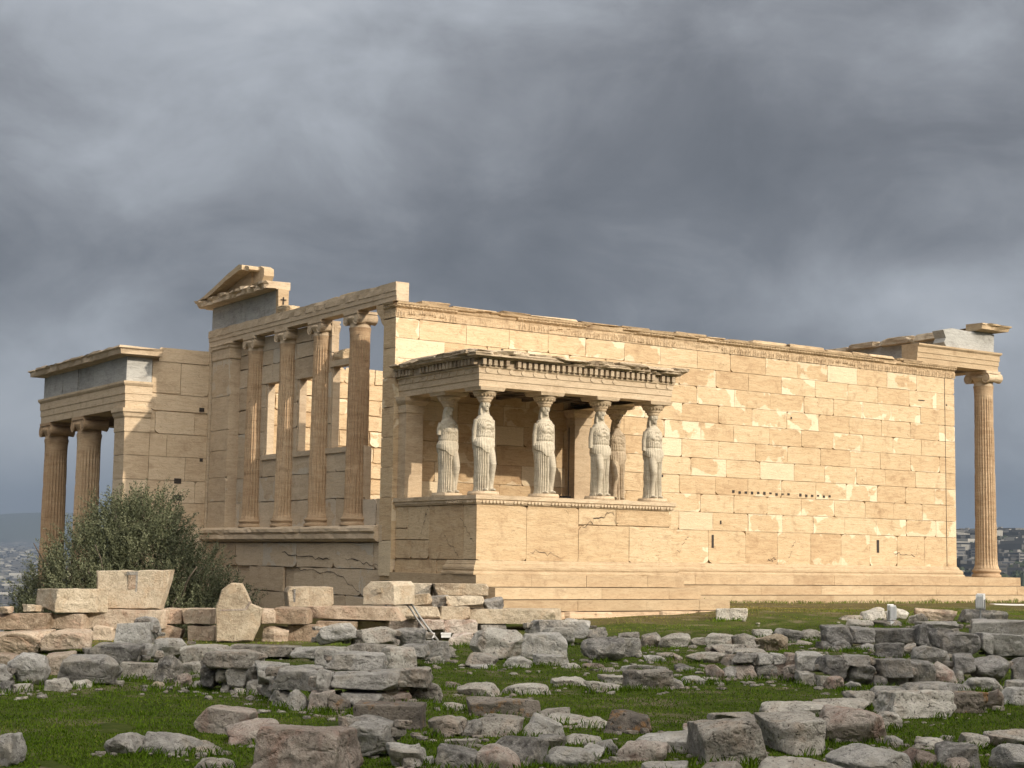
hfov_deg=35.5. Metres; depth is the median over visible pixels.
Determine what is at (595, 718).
stone block
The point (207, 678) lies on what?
rubble stone
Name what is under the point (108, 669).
boulder
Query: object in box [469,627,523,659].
boulder
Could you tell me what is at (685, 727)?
boulder
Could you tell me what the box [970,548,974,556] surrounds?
apartment block
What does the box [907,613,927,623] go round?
rubble stone
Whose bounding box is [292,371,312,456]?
window frame
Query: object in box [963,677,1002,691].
stone block
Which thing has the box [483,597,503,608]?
stone block
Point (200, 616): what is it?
stone block
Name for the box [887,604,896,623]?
floodlight
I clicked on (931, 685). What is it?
stone block
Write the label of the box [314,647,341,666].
stone block
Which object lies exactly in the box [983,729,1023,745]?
boulder
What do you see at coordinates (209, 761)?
rubble stone
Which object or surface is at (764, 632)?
rubble stone
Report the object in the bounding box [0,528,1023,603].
distant town
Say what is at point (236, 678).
boulder
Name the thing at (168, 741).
boulder
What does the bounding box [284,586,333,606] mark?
stone block
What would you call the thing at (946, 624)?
stone block
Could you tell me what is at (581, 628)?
boulder
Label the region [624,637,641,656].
boulder
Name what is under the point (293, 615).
stone block
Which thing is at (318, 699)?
boulder
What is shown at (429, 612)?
stone block
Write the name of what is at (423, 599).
stone block
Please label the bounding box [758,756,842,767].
boulder
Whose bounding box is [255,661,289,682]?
boulder
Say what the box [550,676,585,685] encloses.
stone block
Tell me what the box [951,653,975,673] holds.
boulder
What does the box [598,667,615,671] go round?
rubble stone
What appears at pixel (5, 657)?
stone block
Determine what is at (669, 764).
stone block
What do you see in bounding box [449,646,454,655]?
rubble stone
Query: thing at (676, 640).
boulder
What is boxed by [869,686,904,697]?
boulder
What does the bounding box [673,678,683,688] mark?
rubble stone
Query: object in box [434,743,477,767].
boulder
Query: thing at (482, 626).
stone block
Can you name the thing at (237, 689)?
rubble stone
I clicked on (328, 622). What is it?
stone block
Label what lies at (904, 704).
boulder
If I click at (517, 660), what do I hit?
rubble stone
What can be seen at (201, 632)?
stone block
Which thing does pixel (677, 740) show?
stone block
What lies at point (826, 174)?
sky
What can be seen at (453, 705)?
rubble stone
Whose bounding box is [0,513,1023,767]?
ground
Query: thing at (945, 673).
boulder
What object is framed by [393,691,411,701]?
rubble stone
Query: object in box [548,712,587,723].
stone block
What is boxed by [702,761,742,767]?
boulder
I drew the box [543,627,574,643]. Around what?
boulder
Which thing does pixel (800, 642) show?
rubble stone
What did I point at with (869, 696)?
boulder
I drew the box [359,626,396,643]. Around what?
boulder
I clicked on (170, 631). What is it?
stone block
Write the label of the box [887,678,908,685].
rubble stone
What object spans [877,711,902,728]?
boulder
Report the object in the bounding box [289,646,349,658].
stone block
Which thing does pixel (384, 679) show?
stone block
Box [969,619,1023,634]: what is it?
stone block
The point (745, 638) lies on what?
boulder
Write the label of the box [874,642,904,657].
stone block
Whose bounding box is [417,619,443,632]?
stone block
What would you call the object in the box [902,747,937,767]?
stone block
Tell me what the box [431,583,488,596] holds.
stone block
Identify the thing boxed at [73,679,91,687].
rubble stone
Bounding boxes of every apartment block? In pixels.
[2,598,7,604]
[956,544,965,554]
[957,556,972,562]
[957,560,966,566]
[961,561,974,569]
[963,569,972,576]
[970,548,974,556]
[998,553,1016,560]
[998,565,1006,573]
[1001,559,1015,563]
[1007,550,1023,561]
[1007,564,1023,575]
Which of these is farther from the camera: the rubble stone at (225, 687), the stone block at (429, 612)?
the stone block at (429, 612)
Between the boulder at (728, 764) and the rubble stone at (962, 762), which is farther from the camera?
the rubble stone at (962, 762)
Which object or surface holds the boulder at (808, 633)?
on the ground at (16, 529)
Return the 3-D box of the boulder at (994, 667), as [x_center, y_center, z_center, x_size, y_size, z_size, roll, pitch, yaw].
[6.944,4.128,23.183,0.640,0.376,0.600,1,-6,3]
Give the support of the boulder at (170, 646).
on the ground at (16, 529)
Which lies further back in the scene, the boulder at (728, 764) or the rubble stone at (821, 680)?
the rubble stone at (821, 680)
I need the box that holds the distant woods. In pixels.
[957,535,1023,585]
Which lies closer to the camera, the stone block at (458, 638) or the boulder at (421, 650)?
the boulder at (421, 650)
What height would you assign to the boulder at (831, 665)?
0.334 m
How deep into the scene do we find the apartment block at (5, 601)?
2776.73 m
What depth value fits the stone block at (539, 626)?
29.84 m
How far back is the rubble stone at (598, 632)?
30.60 m
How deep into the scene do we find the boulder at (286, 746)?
12.12 m
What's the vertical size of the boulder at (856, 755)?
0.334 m
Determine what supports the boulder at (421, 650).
on the ground at (16, 529)
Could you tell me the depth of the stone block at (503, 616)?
33.25 m
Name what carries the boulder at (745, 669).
on the ground at (16, 529)
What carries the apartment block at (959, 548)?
on the ground at (16, 529)
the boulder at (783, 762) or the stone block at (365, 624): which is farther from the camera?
the stone block at (365, 624)
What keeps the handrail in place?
attached to the stone block at (388, 592)
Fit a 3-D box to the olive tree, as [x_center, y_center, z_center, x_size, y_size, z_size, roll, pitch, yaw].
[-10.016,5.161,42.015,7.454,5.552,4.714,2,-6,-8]
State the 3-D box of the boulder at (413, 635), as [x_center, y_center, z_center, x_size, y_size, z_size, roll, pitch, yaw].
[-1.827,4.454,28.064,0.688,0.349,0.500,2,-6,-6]
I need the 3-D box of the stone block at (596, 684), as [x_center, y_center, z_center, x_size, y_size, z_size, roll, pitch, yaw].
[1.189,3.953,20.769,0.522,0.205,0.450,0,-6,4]
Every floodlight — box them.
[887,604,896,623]
[975,593,984,618]
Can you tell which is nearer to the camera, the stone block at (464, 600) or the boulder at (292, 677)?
the boulder at (292, 677)
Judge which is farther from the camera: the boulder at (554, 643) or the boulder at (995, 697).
the boulder at (554, 643)
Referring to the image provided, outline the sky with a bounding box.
[0,0,1023,528]
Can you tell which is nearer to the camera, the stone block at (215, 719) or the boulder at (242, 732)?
the boulder at (242, 732)
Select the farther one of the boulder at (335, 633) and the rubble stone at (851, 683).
the boulder at (335, 633)
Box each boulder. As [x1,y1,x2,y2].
[0,664,13,681]
[0,732,26,766]
[7,652,50,684]
[57,654,122,684]
[87,642,144,663]
[104,732,144,753]
[134,616,161,638]
[141,731,202,755]
[154,638,186,660]
[155,655,183,681]
[225,668,249,687]
[225,718,278,744]
[251,723,363,767]
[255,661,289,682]
[270,690,290,705]
[272,664,323,691]
[286,689,308,710]
[308,689,335,711]
[316,623,358,645]
[316,669,333,691]
[328,694,350,711]
[348,714,396,756]
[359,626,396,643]
[385,742,425,767]
[395,627,426,645]
[402,643,429,657]
[402,743,421,767]
[409,683,442,702]
[428,715,466,735]
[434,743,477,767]
[457,682,501,696]
[465,652,497,666]
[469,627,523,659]
[476,743,520,767]
[496,735,548,765]
[519,632,567,656]
[522,712,564,736]
[538,734,566,747]
[539,707,569,716]
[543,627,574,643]
[546,746,594,767]
[563,618,590,638]
[580,637,625,660]
[584,742,603,758]
[603,709,651,732]
[617,740,669,761]
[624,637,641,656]
[641,632,660,646]
[658,633,690,647]
[683,723,687,729]
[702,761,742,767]
[705,633,732,647]
[705,664,724,679]
[732,633,755,644]
[732,652,756,663]
[735,664,756,679]
[754,633,787,650]
[754,664,777,678]
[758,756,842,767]
[770,664,784,678]
[773,628,803,642]
[783,664,794,680]
[794,651,822,671]
[794,670,816,683]
[801,629,820,638]
[815,654,848,678]
[819,704,886,741]
[823,676,843,688]
[825,743,911,767]
[841,690,874,706]
[843,664,875,684]
[860,607,885,620]
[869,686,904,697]
[872,689,956,718]
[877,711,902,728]
[910,645,949,662]
[934,661,957,682]
[941,631,980,654]
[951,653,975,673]
[958,732,989,748]
[970,655,1009,680]
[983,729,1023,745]
[984,633,1023,657]
[986,689,1003,708]
[989,743,1023,767]
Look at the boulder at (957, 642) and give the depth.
26.61 m
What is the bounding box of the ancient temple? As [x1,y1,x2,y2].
[28,264,1023,618]
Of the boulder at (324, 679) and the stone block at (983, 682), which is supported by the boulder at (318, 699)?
the boulder at (324, 679)
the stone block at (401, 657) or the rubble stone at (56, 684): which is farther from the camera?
the stone block at (401, 657)
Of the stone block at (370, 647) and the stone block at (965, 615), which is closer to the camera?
the stone block at (370, 647)
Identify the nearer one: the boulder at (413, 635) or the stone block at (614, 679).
the stone block at (614, 679)
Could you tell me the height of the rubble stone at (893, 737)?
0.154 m
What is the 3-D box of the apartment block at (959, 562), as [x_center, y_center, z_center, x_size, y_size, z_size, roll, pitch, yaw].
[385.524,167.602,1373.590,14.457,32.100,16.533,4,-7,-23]
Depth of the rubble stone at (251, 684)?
19.28 m
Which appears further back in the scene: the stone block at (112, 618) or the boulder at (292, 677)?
the stone block at (112, 618)
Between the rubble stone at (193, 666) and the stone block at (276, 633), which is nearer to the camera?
the rubble stone at (193, 666)
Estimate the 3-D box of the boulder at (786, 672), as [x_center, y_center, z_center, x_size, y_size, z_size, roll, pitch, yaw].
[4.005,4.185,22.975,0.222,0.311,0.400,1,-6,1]
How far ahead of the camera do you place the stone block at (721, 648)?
26.34 m
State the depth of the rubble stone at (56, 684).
18.94 m
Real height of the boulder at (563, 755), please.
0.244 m
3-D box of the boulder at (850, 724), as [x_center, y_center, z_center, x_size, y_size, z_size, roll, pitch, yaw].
[3.277,3.316,15.511,0.679,0.369,0.800,0,-6,5]
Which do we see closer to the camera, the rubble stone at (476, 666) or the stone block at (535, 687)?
the stone block at (535, 687)
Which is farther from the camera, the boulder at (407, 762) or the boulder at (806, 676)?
the boulder at (806, 676)
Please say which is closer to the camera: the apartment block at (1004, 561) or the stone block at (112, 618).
the stone block at (112, 618)
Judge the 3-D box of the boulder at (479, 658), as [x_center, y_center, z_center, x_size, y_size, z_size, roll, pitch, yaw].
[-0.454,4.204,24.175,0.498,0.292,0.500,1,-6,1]
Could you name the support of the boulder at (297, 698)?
on the ground at (16, 529)
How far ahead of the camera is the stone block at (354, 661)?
18.35 m
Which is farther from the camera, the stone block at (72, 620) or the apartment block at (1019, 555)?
the apartment block at (1019, 555)
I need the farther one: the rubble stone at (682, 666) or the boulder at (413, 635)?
the boulder at (413, 635)
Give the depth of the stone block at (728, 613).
35.15 m
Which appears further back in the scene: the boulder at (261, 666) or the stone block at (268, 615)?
the stone block at (268, 615)
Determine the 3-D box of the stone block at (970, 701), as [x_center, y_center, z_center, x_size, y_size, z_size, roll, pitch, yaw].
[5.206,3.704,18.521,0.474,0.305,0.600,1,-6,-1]
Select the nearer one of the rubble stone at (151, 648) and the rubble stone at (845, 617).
the rubble stone at (151, 648)
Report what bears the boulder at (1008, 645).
on the ground at (16, 529)
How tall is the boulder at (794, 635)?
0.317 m
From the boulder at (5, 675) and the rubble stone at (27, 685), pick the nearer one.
the rubble stone at (27, 685)
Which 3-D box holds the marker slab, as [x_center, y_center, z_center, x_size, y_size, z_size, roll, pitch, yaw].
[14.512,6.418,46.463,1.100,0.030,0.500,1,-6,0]
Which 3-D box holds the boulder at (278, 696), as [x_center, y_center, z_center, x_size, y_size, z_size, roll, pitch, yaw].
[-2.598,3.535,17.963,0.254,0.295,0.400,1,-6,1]
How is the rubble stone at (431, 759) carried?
on the ground at (16, 529)
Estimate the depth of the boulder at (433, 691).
18.38 m
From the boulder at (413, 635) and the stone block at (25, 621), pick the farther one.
the stone block at (25, 621)
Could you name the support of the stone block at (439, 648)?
on the ground at (16, 529)
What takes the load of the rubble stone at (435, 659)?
on the ground at (16, 529)
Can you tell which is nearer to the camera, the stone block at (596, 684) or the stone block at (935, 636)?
the stone block at (596, 684)
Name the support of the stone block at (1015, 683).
on the ground at (16, 529)
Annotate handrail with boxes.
[385,604,438,639]
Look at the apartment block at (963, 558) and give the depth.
1502.50 m
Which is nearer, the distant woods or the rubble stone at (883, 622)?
the rubble stone at (883, 622)
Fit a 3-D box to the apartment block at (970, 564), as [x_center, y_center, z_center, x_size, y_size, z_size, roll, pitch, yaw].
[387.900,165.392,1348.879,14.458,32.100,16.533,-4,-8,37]
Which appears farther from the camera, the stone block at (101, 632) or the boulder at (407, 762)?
the stone block at (101, 632)
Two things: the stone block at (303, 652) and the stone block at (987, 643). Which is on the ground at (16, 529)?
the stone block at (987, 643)
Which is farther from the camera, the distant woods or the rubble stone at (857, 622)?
the distant woods
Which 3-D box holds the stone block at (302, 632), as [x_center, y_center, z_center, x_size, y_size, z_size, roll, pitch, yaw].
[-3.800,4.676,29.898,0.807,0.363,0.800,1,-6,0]
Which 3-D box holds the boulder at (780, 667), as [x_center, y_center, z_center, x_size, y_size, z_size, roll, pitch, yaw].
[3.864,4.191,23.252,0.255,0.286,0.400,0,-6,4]
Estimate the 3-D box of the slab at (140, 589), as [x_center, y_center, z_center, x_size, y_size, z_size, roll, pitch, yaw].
[-7.006,3.811,29.685,1.367,0.738,0.552,1,-6,-3]
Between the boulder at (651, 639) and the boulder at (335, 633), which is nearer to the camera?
the boulder at (335, 633)
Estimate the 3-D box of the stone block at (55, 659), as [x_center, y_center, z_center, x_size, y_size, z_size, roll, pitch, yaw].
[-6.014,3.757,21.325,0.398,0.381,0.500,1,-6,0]
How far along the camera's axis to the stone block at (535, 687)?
19.84 m
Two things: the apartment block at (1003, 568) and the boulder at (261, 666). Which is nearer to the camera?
the boulder at (261, 666)
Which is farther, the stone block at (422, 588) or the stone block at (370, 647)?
the stone block at (422, 588)
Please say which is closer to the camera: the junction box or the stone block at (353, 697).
the stone block at (353, 697)
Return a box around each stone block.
[0,613,53,629]
[0,629,55,653]
[0,652,19,664]
[36,588,107,612]
[40,628,92,650]
[46,650,76,674]
[52,613,88,628]
[85,609,167,628]
[93,625,115,640]
[114,622,155,643]
[118,661,157,679]
[155,625,184,639]
[161,608,183,623]
[180,644,230,662]
[182,608,215,624]
[188,624,215,640]
[194,705,257,734]
[203,649,264,668]
[230,644,301,656]
[261,608,275,623]
[262,626,288,641]
[274,606,312,623]
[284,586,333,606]
[287,624,325,640]
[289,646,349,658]
[307,605,405,620]
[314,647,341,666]
[316,619,361,629]
[324,651,386,670]
[330,668,400,690]
[341,690,383,706]
[347,643,396,651]
[353,700,425,730]
[358,620,389,628]
[363,581,414,604]
[381,646,416,668]
[388,620,417,628]
[396,606,440,619]
[399,666,432,687]
[413,583,433,595]
[413,593,431,605]
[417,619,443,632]
[423,640,449,661]
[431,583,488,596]
[431,595,448,607]
[439,606,469,619]
[444,619,477,633]
[445,595,483,606]
[449,632,472,644]
[466,696,540,716]
[470,607,561,623]
[477,624,505,630]
[478,713,524,736]
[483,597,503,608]
[502,683,550,694]
[524,620,567,632]
[532,653,568,665]
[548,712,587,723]
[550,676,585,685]
[566,733,601,743]
[577,716,606,727]
[583,681,621,690]
[597,674,622,683]
[620,665,654,670]
[622,669,673,689]
[636,730,687,752]
[641,760,687,767]
[686,651,725,662]
[686,718,767,763]
[707,712,756,722]
[711,644,759,652]
[716,608,747,619]
[731,648,765,653]
[754,710,825,755]
[759,701,836,716]
[812,698,868,708]
[819,624,853,645]
[843,654,870,666]
[849,626,875,643]
[873,658,913,678]
[874,628,914,644]
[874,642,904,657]
[902,681,969,690]
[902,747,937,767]
[910,659,935,681]
[912,624,933,646]
[914,608,956,620]
[914,621,958,628]
[927,628,952,648]
[934,741,980,767]
[947,690,988,713]
[957,609,1007,622]
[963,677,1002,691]
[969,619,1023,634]
[973,632,993,654]
[1002,686,1023,705]
[1004,679,1023,687]
[1010,657,1023,679]
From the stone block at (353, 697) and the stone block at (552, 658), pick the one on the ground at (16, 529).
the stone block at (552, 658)
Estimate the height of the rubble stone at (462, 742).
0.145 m
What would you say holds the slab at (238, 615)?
on the ground at (16, 529)
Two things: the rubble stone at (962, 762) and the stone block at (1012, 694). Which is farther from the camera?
the stone block at (1012, 694)
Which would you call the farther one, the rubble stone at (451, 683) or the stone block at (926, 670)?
the stone block at (926, 670)
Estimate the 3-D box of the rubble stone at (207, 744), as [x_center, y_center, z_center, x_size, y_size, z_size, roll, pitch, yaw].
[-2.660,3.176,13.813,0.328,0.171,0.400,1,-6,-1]
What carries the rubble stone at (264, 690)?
on the ground at (16, 529)
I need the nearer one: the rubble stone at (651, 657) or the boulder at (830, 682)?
the boulder at (830, 682)
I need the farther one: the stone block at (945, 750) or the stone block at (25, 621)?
the stone block at (25, 621)
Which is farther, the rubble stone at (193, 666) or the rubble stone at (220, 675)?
the rubble stone at (193, 666)
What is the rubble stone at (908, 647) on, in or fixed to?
on the ground at (16, 529)
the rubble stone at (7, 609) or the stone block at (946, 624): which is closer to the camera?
the rubble stone at (7, 609)
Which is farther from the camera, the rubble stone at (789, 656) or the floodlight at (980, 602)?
the floodlight at (980, 602)
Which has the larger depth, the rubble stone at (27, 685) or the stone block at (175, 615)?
the stone block at (175, 615)
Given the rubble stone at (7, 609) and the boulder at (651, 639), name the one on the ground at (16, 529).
the boulder at (651, 639)
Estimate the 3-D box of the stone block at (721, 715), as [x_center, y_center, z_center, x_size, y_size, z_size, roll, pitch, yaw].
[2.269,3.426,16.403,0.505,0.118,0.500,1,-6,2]
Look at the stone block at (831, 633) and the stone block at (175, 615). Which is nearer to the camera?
the stone block at (831, 633)
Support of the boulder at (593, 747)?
on the ground at (16, 529)
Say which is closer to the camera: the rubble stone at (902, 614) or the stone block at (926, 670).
the stone block at (926, 670)
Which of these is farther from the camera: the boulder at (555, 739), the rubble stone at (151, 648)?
the rubble stone at (151, 648)
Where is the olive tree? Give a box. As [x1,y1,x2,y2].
[0,477,268,638]
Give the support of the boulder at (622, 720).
on the ground at (16, 529)
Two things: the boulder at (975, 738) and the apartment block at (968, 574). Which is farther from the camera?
the apartment block at (968, 574)
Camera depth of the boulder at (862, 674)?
22.13 m
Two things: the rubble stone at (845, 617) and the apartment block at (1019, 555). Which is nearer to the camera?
the rubble stone at (845, 617)
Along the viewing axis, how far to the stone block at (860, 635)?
28.36 m
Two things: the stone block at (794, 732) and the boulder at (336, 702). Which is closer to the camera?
the stone block at (794, 732)
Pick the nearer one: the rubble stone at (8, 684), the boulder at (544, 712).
the boulder at (544, 712)
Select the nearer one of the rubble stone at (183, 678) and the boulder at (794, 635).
the rubble stone at (183, 678)
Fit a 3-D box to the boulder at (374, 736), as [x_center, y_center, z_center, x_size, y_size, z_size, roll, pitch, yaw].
[-1.244,3.030,13.801,0.545,0.335,0.600,0,-6,4]
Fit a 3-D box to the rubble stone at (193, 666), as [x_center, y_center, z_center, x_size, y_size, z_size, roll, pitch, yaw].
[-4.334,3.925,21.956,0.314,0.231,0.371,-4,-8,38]
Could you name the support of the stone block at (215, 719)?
on the ground at (16, 529)
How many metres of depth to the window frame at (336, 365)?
42.29 m
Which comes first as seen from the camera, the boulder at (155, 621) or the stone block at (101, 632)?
the boulder at (155, 621)
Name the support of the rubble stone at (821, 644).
on the ground at (16, 529)
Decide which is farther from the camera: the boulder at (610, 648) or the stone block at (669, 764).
the boulder at (610, 648)
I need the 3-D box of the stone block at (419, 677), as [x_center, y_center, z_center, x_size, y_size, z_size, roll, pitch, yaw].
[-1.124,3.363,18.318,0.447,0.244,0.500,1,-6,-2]
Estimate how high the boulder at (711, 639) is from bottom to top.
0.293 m
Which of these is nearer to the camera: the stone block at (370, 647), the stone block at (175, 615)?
the stone block at (370, 647)
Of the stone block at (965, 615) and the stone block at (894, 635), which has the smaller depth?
the stone block at (894, 635)
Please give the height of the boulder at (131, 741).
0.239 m
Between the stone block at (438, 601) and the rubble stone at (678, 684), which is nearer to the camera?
the rubble stone at (678, 684)
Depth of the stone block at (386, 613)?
30.06 m
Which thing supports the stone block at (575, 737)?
on the ground at (16, 529)
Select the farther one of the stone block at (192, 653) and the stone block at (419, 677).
the stone block at (192, 653)
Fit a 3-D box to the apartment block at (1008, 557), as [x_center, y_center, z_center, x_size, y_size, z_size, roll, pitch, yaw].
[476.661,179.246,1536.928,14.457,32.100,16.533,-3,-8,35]
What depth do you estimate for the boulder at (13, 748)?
12.70 m
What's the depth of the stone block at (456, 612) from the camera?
32.83 m
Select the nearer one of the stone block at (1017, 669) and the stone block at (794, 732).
the stone block at (794, 732)
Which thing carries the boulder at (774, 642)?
on the ground at (16, 529)
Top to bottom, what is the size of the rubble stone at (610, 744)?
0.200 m
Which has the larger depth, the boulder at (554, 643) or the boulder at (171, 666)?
the boulder at (554, 643)
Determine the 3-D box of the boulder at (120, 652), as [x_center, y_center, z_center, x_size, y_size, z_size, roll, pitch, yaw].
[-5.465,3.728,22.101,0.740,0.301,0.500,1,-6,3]
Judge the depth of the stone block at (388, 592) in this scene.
30.86 m
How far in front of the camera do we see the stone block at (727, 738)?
13.37 m
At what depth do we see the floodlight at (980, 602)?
35.03 m
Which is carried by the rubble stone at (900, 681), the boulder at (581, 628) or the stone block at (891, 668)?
the stone block at (891, 668)
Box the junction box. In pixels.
[441,633,450,637]
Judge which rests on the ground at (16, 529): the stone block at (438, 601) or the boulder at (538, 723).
the boulder at (538, 723)
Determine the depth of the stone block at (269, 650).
24.83 m
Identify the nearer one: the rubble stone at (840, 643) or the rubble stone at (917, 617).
the rubble stone at (840, 643)
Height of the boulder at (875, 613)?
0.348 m
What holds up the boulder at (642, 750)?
on the ground at (16, 529)
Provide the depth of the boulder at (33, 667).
19.49 m
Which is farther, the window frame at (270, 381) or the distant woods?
the distant woods
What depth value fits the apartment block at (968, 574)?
1241.17 m
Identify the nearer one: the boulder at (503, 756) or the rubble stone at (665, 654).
the boulder at (503, 756)
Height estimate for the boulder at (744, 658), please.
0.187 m
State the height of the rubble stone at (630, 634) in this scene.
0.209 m
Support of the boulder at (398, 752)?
on the ground at (16, 529)
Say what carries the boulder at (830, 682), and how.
on the ground at (16, 529)
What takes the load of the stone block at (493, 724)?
on the ground at (16, 529)
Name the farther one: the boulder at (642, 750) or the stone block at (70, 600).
the stone block at (70, 600)
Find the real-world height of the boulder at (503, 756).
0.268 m
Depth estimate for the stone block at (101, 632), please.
28.94 m
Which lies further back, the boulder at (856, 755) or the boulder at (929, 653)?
the boulder at (929, 653)
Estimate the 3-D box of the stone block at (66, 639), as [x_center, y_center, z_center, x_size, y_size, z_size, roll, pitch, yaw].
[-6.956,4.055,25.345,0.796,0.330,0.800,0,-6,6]
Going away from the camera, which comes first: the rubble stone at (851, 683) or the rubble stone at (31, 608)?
the rubble stone at (851, 683)
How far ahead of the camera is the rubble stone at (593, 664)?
24.27 m
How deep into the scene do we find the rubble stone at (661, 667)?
23.92 m
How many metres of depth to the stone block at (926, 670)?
22.33 m
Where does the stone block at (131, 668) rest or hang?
on the ground at (16, 529)
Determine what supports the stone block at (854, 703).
on the ground at (16, 529)
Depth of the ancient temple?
44.22 m
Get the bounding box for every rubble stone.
[0,606,13,613]
[0,680,13,692]
[12,683,32,691]
[22,604,43,611]
[44,677,72,690]
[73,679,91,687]
[141,643,157,656]
[152,681,164,688]
[175,673,192,686]
[183,661,200,673]
[194,740,221,754]
[194,757,235,767]
[200,665,218,687]
[215,669,226,681]
[220,682,232,691]
[234,688,246,693]
[246,679,261,693]
[260,684,272,697]
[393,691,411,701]
[425,756,433,764]
[430,656,440,662]
[444,702,464,709]
[445,681,460,686]
[445,738,477,747]
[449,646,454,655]
[462,719,482,736]
[470,664,488,668]
[503,656,532,667]
[561,663,579,667]
[581,663,604,667]
[587,627,607,638]
[597,739,617,754]
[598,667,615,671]
[618,632,639,637]
[643,655,665,660]
[654,666,668,669]
[656,652,679,657]
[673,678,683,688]
[674,664,697,670]
[681,675,705,683]
[690,637,705,644]
[723,666,736,677]
[752,629,772,637]
[756,652,773,664]
[769,652,785,664]
[783,652,794,665]
[795,640,811,644]
[815,641,830,648]
[817,676,828,686]
[830,640,850,649]
[839,615,862,619]
[844,681,860,687]
[845,619,873,626]
[857,643,873,649]
[870,674,887,685]
[872,620,901,625]
[884,608,908,618]
[884,735,902,744]
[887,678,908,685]
[904,643,915,654]
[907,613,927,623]
[914,736,943,746]
[944,757,969,767]
[952,667,964,682]
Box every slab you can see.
[96,570,174,608]
[215,583,262,641]
[992,604,1023,605]
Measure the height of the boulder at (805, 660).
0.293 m
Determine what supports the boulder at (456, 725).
on the ground at (16, 529)
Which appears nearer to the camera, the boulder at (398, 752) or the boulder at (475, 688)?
the boulder at (398, 752)
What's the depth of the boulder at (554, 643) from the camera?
26.51 m
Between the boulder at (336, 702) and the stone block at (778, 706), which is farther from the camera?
the stone block at (778, 706)
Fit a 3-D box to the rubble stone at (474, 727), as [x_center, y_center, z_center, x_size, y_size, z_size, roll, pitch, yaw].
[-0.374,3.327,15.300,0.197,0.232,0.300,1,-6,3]
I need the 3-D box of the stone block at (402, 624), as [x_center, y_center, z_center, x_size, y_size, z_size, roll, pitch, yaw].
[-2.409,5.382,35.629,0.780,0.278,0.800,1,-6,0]
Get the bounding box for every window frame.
[261,376,278,459]
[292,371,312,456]
[325,358,348,453]
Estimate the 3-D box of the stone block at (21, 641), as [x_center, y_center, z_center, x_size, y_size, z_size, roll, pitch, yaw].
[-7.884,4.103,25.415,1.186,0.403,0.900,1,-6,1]
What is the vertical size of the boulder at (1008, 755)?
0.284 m
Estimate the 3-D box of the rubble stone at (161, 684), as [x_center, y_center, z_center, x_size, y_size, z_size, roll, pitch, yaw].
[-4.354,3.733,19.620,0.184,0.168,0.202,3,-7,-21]
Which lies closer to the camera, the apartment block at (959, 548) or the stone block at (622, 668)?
the stone block at (622, 668)
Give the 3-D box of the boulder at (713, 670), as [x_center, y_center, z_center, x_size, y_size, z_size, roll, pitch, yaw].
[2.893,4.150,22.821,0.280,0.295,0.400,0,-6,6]
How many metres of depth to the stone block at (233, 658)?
19.36 m
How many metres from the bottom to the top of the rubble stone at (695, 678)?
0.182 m
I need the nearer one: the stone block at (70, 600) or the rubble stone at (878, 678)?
the rubble stone at (878, 678)
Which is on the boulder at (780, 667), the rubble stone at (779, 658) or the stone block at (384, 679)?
the rubble stone at (779, 658)
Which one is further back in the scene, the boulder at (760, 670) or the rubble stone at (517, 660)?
the rubble stone at (517, 660)
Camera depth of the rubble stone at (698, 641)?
29.51 m
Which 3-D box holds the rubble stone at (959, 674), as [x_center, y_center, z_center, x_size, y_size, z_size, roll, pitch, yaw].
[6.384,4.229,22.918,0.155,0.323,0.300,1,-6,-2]
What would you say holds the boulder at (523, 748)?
on the ground at (16, 529)
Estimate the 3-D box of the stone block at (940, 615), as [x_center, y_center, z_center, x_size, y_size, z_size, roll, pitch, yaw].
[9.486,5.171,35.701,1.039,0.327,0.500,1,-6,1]
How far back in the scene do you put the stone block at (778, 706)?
17.86 m
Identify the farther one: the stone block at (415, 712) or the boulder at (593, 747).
the stone block at (415, 712)
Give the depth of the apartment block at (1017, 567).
1272.61 m
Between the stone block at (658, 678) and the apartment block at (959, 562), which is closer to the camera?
the stone block at (658, 678)
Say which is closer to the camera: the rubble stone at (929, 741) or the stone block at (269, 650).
the rubble stone at (929, 741)
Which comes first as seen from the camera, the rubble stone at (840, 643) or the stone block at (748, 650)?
the stone block at (748, 650)
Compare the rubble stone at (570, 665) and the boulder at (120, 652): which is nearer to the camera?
the boulder at (120, 652)
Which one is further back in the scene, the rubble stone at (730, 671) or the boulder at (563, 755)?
the rubble stone at (730, 671)
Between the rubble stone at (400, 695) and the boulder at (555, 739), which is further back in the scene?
the rubble stone at (400, 695)
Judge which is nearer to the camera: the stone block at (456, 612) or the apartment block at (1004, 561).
the stone block at (456, 612)
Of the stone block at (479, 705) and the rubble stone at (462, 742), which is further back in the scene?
the stone block at (479, 705)
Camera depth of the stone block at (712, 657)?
26.03 m
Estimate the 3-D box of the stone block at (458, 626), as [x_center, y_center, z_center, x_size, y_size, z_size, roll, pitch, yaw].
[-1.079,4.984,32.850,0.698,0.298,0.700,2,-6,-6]

